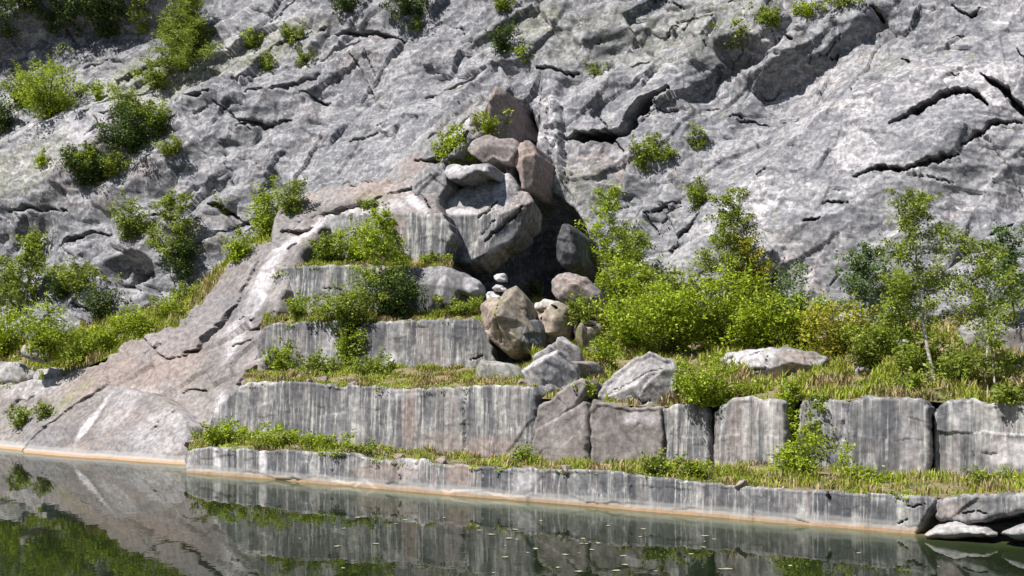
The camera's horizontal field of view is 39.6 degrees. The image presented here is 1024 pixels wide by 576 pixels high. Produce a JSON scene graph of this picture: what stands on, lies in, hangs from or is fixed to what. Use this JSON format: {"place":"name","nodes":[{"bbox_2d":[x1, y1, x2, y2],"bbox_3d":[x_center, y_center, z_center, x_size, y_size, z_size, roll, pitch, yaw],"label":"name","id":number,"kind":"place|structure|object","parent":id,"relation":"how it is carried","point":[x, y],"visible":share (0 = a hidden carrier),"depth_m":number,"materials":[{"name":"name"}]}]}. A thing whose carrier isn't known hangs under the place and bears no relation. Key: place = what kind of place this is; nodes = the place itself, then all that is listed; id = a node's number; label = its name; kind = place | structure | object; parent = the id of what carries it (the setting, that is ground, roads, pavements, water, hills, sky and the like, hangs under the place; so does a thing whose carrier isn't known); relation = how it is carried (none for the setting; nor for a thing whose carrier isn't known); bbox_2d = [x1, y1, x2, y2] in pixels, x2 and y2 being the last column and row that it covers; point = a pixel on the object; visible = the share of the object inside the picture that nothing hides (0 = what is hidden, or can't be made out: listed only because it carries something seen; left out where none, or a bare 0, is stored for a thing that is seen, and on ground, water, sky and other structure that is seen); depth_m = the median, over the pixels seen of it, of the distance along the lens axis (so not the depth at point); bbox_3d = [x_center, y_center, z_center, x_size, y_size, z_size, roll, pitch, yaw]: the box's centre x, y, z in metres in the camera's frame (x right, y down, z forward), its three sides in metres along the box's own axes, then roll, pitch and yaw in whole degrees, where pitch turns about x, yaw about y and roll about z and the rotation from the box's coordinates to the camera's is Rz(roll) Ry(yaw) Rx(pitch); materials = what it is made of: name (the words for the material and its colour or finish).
{"place":"outdoors","nodes":[
{"label":"outdoors","id":0,"kind":"place"},
{"bbox_2d":[3,236,271,371],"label":"terrace floor","id":1,"kind":"structure","parent":0,"point":[23,361],"depth_m":61.20,"materials":[{"name":"soil"}]},
{"bbox_2d":[0,361,34,383],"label":"boulder","id":2,"kind":"object","parent":1,"relation":"on","point":[19,372],"visible":0.55,"depth_m":58.55,"materials":[{"name":"stone"}]},
{"bbox_2d":[0,304,43,358],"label":"shrub","id":3,"kind":"object","parent":1,"relation":"on","point":[7,346],"visible":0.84,"depth_m":64.33,"materials":[{"name":"green plant"}]},
{"bbox_2d":[16,292,81,361],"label":"shrub","id":4,"kind":"object","parent":1,"relation":"on","point":[48,341],"visible":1,"depth_m":56.55,"materials":[{"name":"green plant"}]},
{"bbox_2d":[67,313,133,352],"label":"shrub","id":5,"kind":"object","parent":1,"relation":"on","point":[105,340],"visible":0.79,"depth_m":58.20,"materials":[{"name":"green plant"}]},
{"bbox_2d":[73,276,131,320],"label":"shrub","id":6,"kind":"object","parent":1,"relation":"on","point":[103,309],"visible":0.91,"depth_m":68.31,"materials":[{"name":"green plant"}]},
{"bbox_2d":[0,230,271,384],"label":"grass","id":7,"kind":"structure","parent":1,"relation":"on","point":[215,274],"depth_m":60.77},
{"bbox_2d":[108,304,167,338],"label":"shrub","id":8,"kind":"object","parent":1,"relation":"on","point":[141,330],"visible":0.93,"depth_m":57.65,"materials":[{"name":"green plant"}]},
{"bbox_2d":[241,175,282,240],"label":"shrub","id":9,"kind":"object","parent":1,"relation":"on","point":[266,217],"visible":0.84,"depth_m":64.83,"materials":[{"name":"green plant"}]},
{"bbox_2d":[0,214,330,450],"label":"rock slope","id":10,"kind":"structure","parent":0,"point":[200,362],"depth_m":55.41,"materials":[{"name":"stone"}]},
{"bbox_2d":[23,385,203,464],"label":"slope slab","id":11,"kind":"structure","parent":10,"relation":"on","point":[119,423],"depth_m":52.27,"materials":[{"name":"stone"}]},
{"bbox_2d":[260,306,483,329],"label":"grass","id":12,"kind":"structure","parent":0,"point":[283,318],"depth_m":52.53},
{"bbox_2d":[0,0,1023,408],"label":"cliff","id":13,"kind":"structure","parent":0,"point":[830,126],"depth_m":64.54,"materials":[{"name":"stone"}]},
{"bbox_2d":[0,239,50,316],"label":"young tree","id":14,"kind":"object","parent":13,"relation":"on","point":[25,259],"visible":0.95,"depth_m":71.34,"materials":[{"name":"green plant"}]},
{"bbox_2d":[0,42,115,119],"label":"shrub","id":15,"kind":"object","parent":13,"relation":"on","point":[50,109],"visible":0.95,"depth_m":76.24,"materials":[{"name":"green plant"}]},
{"bbox_2d":[38,255,124,291],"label":"shrub","id":16,"kind":"object","parent":13,"relation":"on","point":[64,275],"visible":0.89,"depth_m":70.06,"materials":[{"name":"green plant"}]},
{"bbox_2d":[48,135,117,186],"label":"shrub","id":17,"kind":"object","parent":13,"relation":"on","point":[88,177],"visible":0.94,"depth_m":72.52,"materials":[{"name":"green plant"}]},
{"bbox_2d":[75,2,121,37],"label":"shrub","id":18,"kind":"object","parent":13,"relation":"on","point":[107,29],"visible":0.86,"depth_m":81.76,"materials":[{"name":"green plant"}]},
{"bbox_2d":[91,96,164,152],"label":"shrub","id":19,"kind":"object","parent":13,"relation":"on","point":[135,141],"visible":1,"depth_m":72.56,"materials":[{"name":"green plant"}]},
{"bbox_2d":[103,184,155,239],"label":"shrub","id":20,"kind":"object","parent":13,"relation":"on","point":[125,226],"visible":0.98,"depth_m":70.47,"materials":[{"name":"green plant"}]},
{"bbox_2d":[126,50,178,88],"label":"shrub","id":21,"kind":"object","parent":13,"relation":"on","point":[155,78],"visible":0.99,"depth_m":75.49,"materials":[{"name":"green plant"}]},
{"bbox_2d":[140,188,205,275],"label":"young tree","id":22,"kind":"object","parent":13,"relation":"on","point":[170,202],"visible":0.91,"depth_m":68.84,"materials":[{"name":"green plant"}]},
{"bbox_2d":[130,0,226,77],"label":"shrub","id":23,"kind":"object","parent":13,"relation":"on","point":[183,42],"visible":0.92,"depth_m":74.97,"materials":[{"name":"green plant"}]},
{"bbox_2d":[161,236,199,283],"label":"shrub","id":24,"kind":"object","parent":13,"relation":"on","point":[184,255],"visible":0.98,"depth_m":68.52,"materials":[{"name":"green plant"}]},
{"bbox_2d":[382,93,537,178],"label":"rock ridge","id":25,"kind":"object","parent":13,"relation":"attached to","point":[419,157],"visible":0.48,"depth_m":63.94,"materials":[{"name":"grey stone"}]},
{"bbox_2d":[444,173,541,275],"bbox_3d":[-0.964,-2.666,59.232,4.466,4.281,4.616,0,-1,0],"label":"overhanging boulder","id":26,"kind":"object","parent":13,"relation":"on","point":[497,224],"visible":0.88,"depth_m":57.50,"materials":[{"name":"stone"}]},
{"bbox_2d":[444,163,504,187],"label":"boulder","id":27,"kind":"object","parent":26,"relation":"on","point":[475,175],"visible":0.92,"depth_m":57.53,"materials":[{"name":"grey stone"}]},
{"bbox_2d":[468,135,519,173],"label":"boulder","id":28,"kind":"object","parent":13,"relation":"on","point":[499,154],"visible":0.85,"depth_m":60.91,"materials":[{"name":"stone"}]},
{"bbox_2d":[484,86,537,145],"bbox_3d":[-0.152,-7.386,65.092,1.461,3.051,6.284,0,-1,18],"label":"boulder","id":29,"kind":"object","parent":13,"relation":"on","point":[520,126],"visible":0.77,"depth_m":63.17,"materials":[{"name":"stone"}]},
{"bbox_2d":[515,140,553,204],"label":"boulder","id":30,"kind":"object","parent":13,"relation":"on","point":[534,166],"visible":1,"depth_m":60.88,"materials":[{"name":"stone"}]},
{"bbox_2d":[556,224,599,281],"bbox_3d":[2.983,-1.304,59.317,0.848,2.487,5.745,0,-1,20],"label":"boulder","id":31,"kind":"object","parent":13,"relation":"on","point":[573,247],"visible":0.9,"depth_m":57.43,"materials":[{"name":"grey stone"}]},
{"bbox_2d":[0,448,1023,575],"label":"water","id":32,"kind":"structure","parent":0,"point":[68,516],"depth_m":32.71,"materials":[{"name":"liquid"}]},
{"bbox_2d":[185,447,940,533],"bbox_3d":[0.415,6.214,41.152,24.839,2.591,3.509,-1,-2,34],"label":"rock ledge","id":33,"kind":"object","parent":32,"relation":"in","point":[913,514],"visible":0.53,"depth_m":38.28,"materials":[{"name":"stone"}]},
{"bbox_2d":[210,381,549,458],"bbox_3d":[-3.661,5.340,49.452,13.118,4.444,7.379,-1,-1,25],"label":"rock terrace","id":34,"kind":"object","parent":33,"relation":"on","point":[485,420],"visible":0.59,"depth_m":45.66,"materials":[{"name":"stone"}]},
{"bbox_2d":[244,367,527,388],"bbox_3d":[-4.504,3.054,48.486,12.706,0.707,6.017,0,-1,16],"label":"soil strip","id":35,"kind":"object","parent":34,"relation":"on","point":[407,370],"visible":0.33,"depth_m":49.22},
{"bbox_2d":[277,346,349,374],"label":"shrub","id":36,"kind":"object","parent":35,"relation":"on","point":[314,364],"visible":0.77,"depth_m":50.04,"materials":[{"name":"green plant"}]},
{"bbox_2d":[333,322,369,365],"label":"shrub","id":37,"kind":"object","parent":35,"relation":"on","point":[347,350],"visible":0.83,"depth_m":51.63,"materials":[{"name":"green plant"}]},
{"bbox_2d":[347,347,403,376],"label":"shrub","id":38,"kind":"object","parent":35,"relation":"on","point":[371,366],"visible":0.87,"depth_m":49.05,"materials":[{"name":"green plant"}]},
{"bbox_2d":[243,361,536,388],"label":"grass","id":39,"kind":"structure","parent":35,"relation":"on","point":[373,379],"depth_m":48.28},
{"bbox_2d":[476,359,522,379],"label":"boulder","id":40,"kind":"object","parent":35,"relation":"on","point":[485,368],"visible":0.4,"depth_m":46.84,"materials":[{"name":"stone"}]},
{"bbox_2d":[253,318,521,370],"bbox_3d":[-4.257,2.901,53.392,10.248,3.528,4.327,0,-1,16],"label":"rock terrace","id":41,"kind":"object","parent":34,"relation":"on","point":[467,343],"visible":0.52,"depth_m":51.28,"materials":[{"name":"stone"}]},
{"bbox_2d":[262,310,479,326],"bbox_3d":[-5.217,1.184,53.153,9.513,0.733,2.490,0,-1,16],"label":"soil strip","id":42,"kind":"object","parent":41,"relation":"on","point":[463,315],"visible":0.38,"depth_m":52.19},
{"bbox_2d":[292,269,388,323],"bbox_3d":[-6.140,0.343,51.891,3.603,2.124,2.390,0,-1,-16],"label":"shrub","id":43,"kind":"object","parent":42,"relation":"on","point":[346,304],"visible":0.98,"depth_m":51.92,"materials":[{"name":"green plant"}]},
{"bbox_2d":[344,205,412,314],"bbox_3d":[-5.006,-0.907,53.177,2.539,4.329,1.827,0,-1,-16],"label":"young tree","id":44,"kind":"object","parent":42,"relation":"on","point":[381,242],"visible":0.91,"depth_m":52.95,"materials":[{"name":"green plant"}]},
{"bbox_2d":[351,263,429,319],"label":"shrub","id":45,"kind":"object","parent":42,"relation":"on","point":[394,305],"visible":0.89,"depth_m":52.27,"materials":[{"name":"green plant"}]},
{"bbox_2d":[404,267,485,313],"bbox_3d":[-2.503,0.221,53.682,3.102,2.002,2.233,0,-1,20],"label":"boulder","id":46,"kind":"object","parent":42,"relation":"on","point":[445,282],"visible":0.73,"depth_m":52.82,"materials":[{"name":"grey stone"}]},
{"bbox_2d":[273,264,471,326],"bbox_3d":[-5.273,0.993,56.140,7.933,3.740,4.355,0,-1,14],"label":"rock terrace","id":47,"kind":"object","parent":41,"relation":"on","point":[306,280],"visible":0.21,"depth_m":54.69,"materials":[{"name":"stone"}]},
{"bbox_2d":[274,252,453,273],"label":"grass","id":48,"kind":"structure","parent":47,"relation":"on","point":[447,263],"depth_m":54.98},
{"bbox_2d":[306,259,452,266],"bbox_3d":[-5.521,-0.847,55.438,7.164,0.880,2.182,0,-1,12],"label":"soil strip","id":49,"kind":"object","parent":47,"relation":"on","point":[414,261],"visible":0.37,"depth_m":55.33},
{"bbox_2d":[302,231,345,261],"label":"shrub","id":50,"kind":"object","parent":49,"relation":"on","point":[327,254],"visible":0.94,"depth_m":55.72,"materials":[{"name":"green plant"}]},
{"bbox_2d":[322,207,400,261],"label":"shrub","id":51,"kind":"object","parent":49,"relation":"on","point":[351,253],"visible":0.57,"depth_m":55.63,"materials":[{"name":"green plant"}]},
{"bbox_2d":[322,212,469,273],"bbox_3d":[-5.261,-1.006,58.366,6.947,3.929,4.592,0,-1,12],"label":"rock terrace","id":52,"kind":"object","parent":47,"relation":"on","point":[430,232],"visible":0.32,"depth_m":56.06,"materials":[{"name":"stone"}]},
{"bbox_2d":[271,175,447,241],"bbox_3d":[-5.521,-2.702,60.076,8.089,3.854,6.687,0,-1,14],"label":"rock dome","id":53,"kind":"object","parent":52,"relation":"on","point":[399,195],"visible":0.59,"depth_m":58.66,"materials":[{"name":"stone"}]},
{"bbox_2d":[274,175,309,214],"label":"shrub","id":54,"kind":"object","parent":53,"relation":"on","point":[290,200],"visible":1,"depth_m":58.93,"materials":[{"name":"green plant"}]},
{"bbox_2d":[412,167,461,198],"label":"boulder","id":55,"kind":"object","parent":53,"relation":"on","point":[429,180],"visible":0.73,"depth_m":57.63,"materials":[{"name":"grey stone"}]},
{"bbox_2d":[193,438,1023,497],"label":"soil strip","id":56,"kind":"object","parent":33,"relation":"on","point":[825,473],"visible":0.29,"depth_m":36.64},
{"bbox_2d":[199,416,248,445],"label":"shrub","id":57,"kind":"object","parent":56,"relation":"on","point":[224,435],"visible":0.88,"depth_m":47.02,"materials":[{"name":"green plant"}]},
{"bbox_2d":[242,420,302,448],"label":"shrub","id":58,"kind":"object","parent":56,"relation":"on","point":[292,433],"visible":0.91,"depth_m":45.75,"materials":[{"name":"green plant"}]},
{"bbox_2d":[530,401,591,461],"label":"stone block","id":59,"kind":"structure","parent":56,"relation":"on","point":[567,433],"depth_m":42.77,"materials":[{"name":"stone"}]},
{"bbox_2d":[533,378,602,434],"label":"stone block","id":60,"kind":"structure","parent":59,"relation":"on","point":[568,397],"depth_m":43.23,"materials":[{"name":"stone"}]},
{"bbox_2d":[193,436,1023,499],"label":"weeds","id":61,"kind":"object","parent":56,"relation":"on","point":[647,475],"visible":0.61,"depth_m":39.23,"materials":[{"name":"green plant"}]},
{"bbox_2d":[589,399,666,463],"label":"stone block","id":62,"kind":"structure","parent":56,"relation":"on","point":[620,432],"depth_m":42.22,"materials":[{"name":"stone"}]},
{"bbox_2d":[639,447,688,476],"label":"shrub","id":63,"kind":"object","parent":56,"relation":"on","point":[653,466],"visible":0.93,"depth_m":37.69,"materials":[{"name":"green plant"}]},
{"bbox_2d":[662,403,718,464],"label":"stone block","id":64,"kind":"structure","parent":56,"relation":"on","point":[689,428],"depth_m":41.45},
{"bbox_2d":[714,396,799,466],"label":"stone block","id":65,"kind":"structure","parent":56,"relation":"on","point":[747,428],"depth_m":40.42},
{"bbox_2d":[768,422,835,476],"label":"shrub","id":66,"kind":"object","parent":56,"relation":"on","point":[803,462],"visible":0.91,"depth_m":37.72,"materials":[{"name":"green plant"}]},
{"bbox_2d":[796,398,849,468],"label":"stone block","id":67,"kind":"structure","parent":56,"relation":"on","point":[836,415],"depth_m":39.88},
{"bbox_2d":[847,395,935,475],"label":"stone block","id":68,"kind":"structure","parent":56,"relation":"on","point":[892,433],"depth_m":38.43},
{"bbox_2d":[933,398,1023,475],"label":"stone block","id":69,"kind":"structure","parent":56,"relation":"on","point":[974,432],"depth_m":37.89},
{"bbox_2d":[989,376,1023,404],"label":"shrub","id":70,"kind":"object","parent":69,"relation":"on","point":[1010,394],"visible":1,"depth_m":37.44,"materials":[{"name":"green plant"}]},
{"bbox_2d":[924,521,998,539],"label":"rock","id":71,"kind":"object","parent":32,"relation":"in","point":[953,530],"visible":0.98,"depth_m":32.11,"materials":[{"name":"stone"}]},
{"bbox_2d":[936,492,1023,524],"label":"overhanging slab","id":72,"kind":"structure","parent":71,"relation":"on","point":[983,509],"depth_m":32.12,"materials":[{"name":"stone"}]},
{"bbox_2d":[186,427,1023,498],"bbox_3d":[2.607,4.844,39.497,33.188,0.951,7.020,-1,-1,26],"label":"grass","id":73,"kind":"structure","parent":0,"point":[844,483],"depth_m":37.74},
{"bbox_2d":[534,303,1023,406],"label":"terrace floor","id":74,"kind":"structure","parent":0,"point":[621,361],"depth_m":44.14,"materials":[{"name":"soil"}]},
{"bbox_2d":[480,286,536,361],"bbox_3d":[-0.008,1.285,50.738,2.290,2.721,3.112,0,-1,0],"label":"boulder","id":75,"kind":"object","parent":74,"relation":"on","point":[508,315],"visible":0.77,"depth_m":49.71,"materials":[{"name":"stone"}]},
{"bbox_2d":[521,320,546,354],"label":"boulder","id":76,"kind":"object","parent":74,"relation":"on","point":[537,337],"visible":0.8,"depth_m":49.75,"materials":[{"name":"grey stone"}]},
{"bbox_2d":[521,350,580,392],"bbox_3d":[1.265,2.954,45.417,1.682,1.980,2.691,0,-1,20],"label":"boulder","id":77,"kind":"object","parent":74,"relation":"on","point":[551,372],"visible":0.68,"depth_m":44.70,"materials":[{"name":"stone"}]},
{"bbox_2d":[534,299,575,344],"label":"boulder","id":78,"kind":"object","parent":74,"relation":"on","point":[550,314],"visible":0.64,"depth_m":50.71,"materials":[{"name":"stone"}]},
{"bbox_2d":[572,320,612,359],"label":"boulder","id":79,"kind":"object","parent":74,"relation":"on","point":[583,334],"visible":0.25,"depth_m":50.26,"materials":[{"name":"stone"}]},
{"bbox_2d":[574,182,647,291],"bbox_3d":[4.151,-1.905,59.539,3.096,5.048,1.975,0,-1,0],"label":"young tree","id":80,"kind":"object","parent":74,"relation":"on","point":[605,209],"visible":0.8,"depth_m":59.56,"materials":[{"name":"green plant"}]},
{"bbox_2d":[594,248,664,319],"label":"shrub","id":81,"kind":"object","parent":74,"relation":"on","point":[623,289],"visible":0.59,"depth_m":56.77,"materials":[{"name":"green plant"}]},
{"bbox_2d":[582,276,680,350],"bbox_3d":[4.194,0.930,49.510,3.568,2.706,2.658,0,-1,0],"label":"shrub","id":82,"kind":"object","parent":74,"relation":"on","point":[632,330],"visible":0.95,"depth_m":49.42,"materials":[{"name":"green plant"}]},
{"bbox_2d":[592,227,675,289],"bbox_3d":[5.022,-0.584,58.155,2.308,3.916,3.190,1,-2,-37],"label":"young tree","id":83,"kind":"object","parent":74,"relation":"on","point":[634,253],"visible":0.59,"depth_m":57.97,"materials":[{"name":"green plant"}]},
{"bbox_2d":[597,351,681,407],"bbox_3d":[4.033,3.058,43.505,2.539,2.270,2.165,-1,-1,22],"label":"boulder","id":84,"kind":"object","parent":74,"relation":"on","point":[644,377],"visible":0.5,"depth_m":42.69,"materials":[{"name":"stone"}]},
{"bbox_2d":[615,242,720,352],"bbox_3d":[5.591,0.387,50.301,3.944,4.043,2.972,0,-1,0],"label":"shrub","id":85,"kind":"object","parent":74,"relation":"on","point":[682,337],"visible":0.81,"depth_m":50.16,"materials":[{"name":"green plant"}]},
{"bbox_2d":[655,260,766,350],"bbox_3d":[7.062,0.673,50.233,4.069,3.281,2.537,0,-1,8],"label":"shrub","id":86,"kind":"object","parent":74,"relation":"on","point":[714,328],"visible":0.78,"depth_m":50.19,"materials":[{"name":"green plant"}]},
{"bbox_2d":[670,346,756,407],"bbox_3d":[5.800,2.611,41.253,2.525,1.874,1.793,0,-1,0],"label":"shrub","id":87,"kind":"object","parent":74,"relation":"on","point":[706,395],"visible":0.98,"depth_m":41.07,"materials":[{"name":"green plant"}]},
{"bbox_2d":[693,183,762,302],"bbox_3d":[8.494,-1.157,55.377,2.799,5.780,3.085,0,-1,0],"label":"young tree","id":88,"kind":"object","parent":74,"relation":"on","point":[735,208],"visible":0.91,"depth_m":55.42,"materials":[{"name":"green plant"}]},
{"bbox_2d":[716,232,776,298],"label":"young tree","id":89,"kind":"object","parent":74,"relation":"on","point":[749,240],"visible":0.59,"depth_m":55.21,"materials":[{"name":"green plant"}]},
{"bbox_2d":[712,271,798,348],"bbox_3d":[8.473,0.801,49.614,2.927,2.787,3.058,-1,-2,32],"label":"shrub","id":90,"kind":"object","parent":74,"relation":"on","point":[755,340],"visible":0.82,"depth_m":49.59,"materials":[{"name":"green plant"}]},
{"bbox_2d":[719,347,829,377],"bbox_3d":[8.465,2.606,45.573,3.416,1.463,2.798,-1,-1,22],"label":"boulder","id":91,"kind":"object","parent":74,"relation":"on","point":[770,360],"visible":0.56,"depth_m":44.43,"materials":[{"name":"stone"}]},
{"bbox_2d":[526,293,1023,407],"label":"grass","id":92,"kind":"structure","parent":74,"relation":"on","point":[827,383],"depth_m":42.67,"materials":[{"name":"plant"}]},
{"bbox_2d":[551,272,605,315],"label":"boulder","id":93,"kind":"object","parent":92,"relation":"on","point":[568,283],"visible":0.72,"depth_m":54.40,"materials":[{"name":"stone"}]},
{"bbox_2d":[757,260,820,343],"bbox_3d":[9.736,0.520,49.464,1.899,3.159,2.054,1,-2,-40],"label":"young tree","id":94,"kind":"object","parent":74,"relation":"on","point":[785,278],"visible":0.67,"depth_m":49.33,"materials":[{"name":"green plant"}]},
{"bbox_2d":[757,289,863,350],"bbox_3d":[10.235,1.152,48.982,3.626,2.204,2.240,0,-1,0],"label":"shrub","id":95,"kind":"object","parent":74,"relation":"on","point":[790,328],"visible":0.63,"depth_m":48.78,"materials":[{"name":"green plant"}]},
{"bbox_2d":[793,288,877,357],"bbox_3d":[10.569,1.292,46.323,2.747,2.568,2.106,0,-1,0],"label":"shrub","id":96,"kind":"object","parent":74,"relation":"on","point":[834,347],"visible":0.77,"depth_m":46.24,"materials":[{"name":"green plant"}]},
{"bbox_2d":[829,239,896,340],"bbox_3d":[12.362,0.098,49.696,2.854,3.652,2.502,1,-2,-40],"label":"young tree","id":97,"kind":"object","parent":74,"relation":"on","point":[863,290],"visible":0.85,"depth_m":49.62,"materials":[{"name":"green plant"}]},
{"bbox_2d":[830,310,913,369],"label":"shrub","id":98,"kind":"object","parent":74,"relation":"on","point":[871,351],"visible":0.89,"depth_m":44.37,"materials":[{"name":"green plant"}]},
{"bbox_2d":[872,266,927,356],"bbox_3d":[11.803,0.881,43.275,1.636,3.224,1.482,0,-1,-14],"label":"young tree","id":99,"kind":"object","parent":74,"relation":"on","point":[900,326],"visible":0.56,"depth_m":43.14,"materials":[{"name":"green plant"}]},
{"bbox_2d":[872,187,968,379],"bbox_3d":[12.146,-0.095,42.331,2.795,5.759,2.642,0,-1,0],"label":"young tree","id":100,"kind":"object","parent":74,"relation":"on","point":[906,282],"visible":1,"depth_m":41.95,"materials":[{"name":"green plant"}]},
{"bbox_2d":[889,322,967,374],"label":"shrub","id":101,"kind":"object","parent":74,"relation":"on","point":[917,359],"visible":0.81,"depth_m":42.31,"materials":[{"name":"green plant"}]},
{"bbox_2d":[923,334,997,384],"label":"shrub","id":102,"kind":"object","parent":74,"relation":"on","point":[957,366],"visible":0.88,"depth_m":40.51,"materials":[{"name":"green plant"}]},
{"bbox_2d":[934,229,1023,368],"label":"young tree","id":103,"kind":"object","parent":74,"relation":"on","point":[983,269],"visible":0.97,"depth_m":41.40,"materials":[{"name":"green plant"}]},
{"bbox_2d":[958,309,1023,351],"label":"boulder","id":104,"kind":"object","parent":74,"relation":"on","point":[1014,338],"visible":0.15,"depth_m":45.46,"materials":[{"name":"stone"}]},
{"bbox_2d":[971,312,1016,391],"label":"young tree","id":105,"kind":"object","parent":74,"relation":"on","point":[989,344],"visible":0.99,"depth_m":40.11,"materials":[{"name":"green plant"}]},
{"bbox_2d":[980,222,1023,327],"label":"young tree","id":106,"kind":"object","parent":74,"relation":"on","point":[1004,233],"visible":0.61,"depth_m":44.99,"materials":[{"name":"green plant"}]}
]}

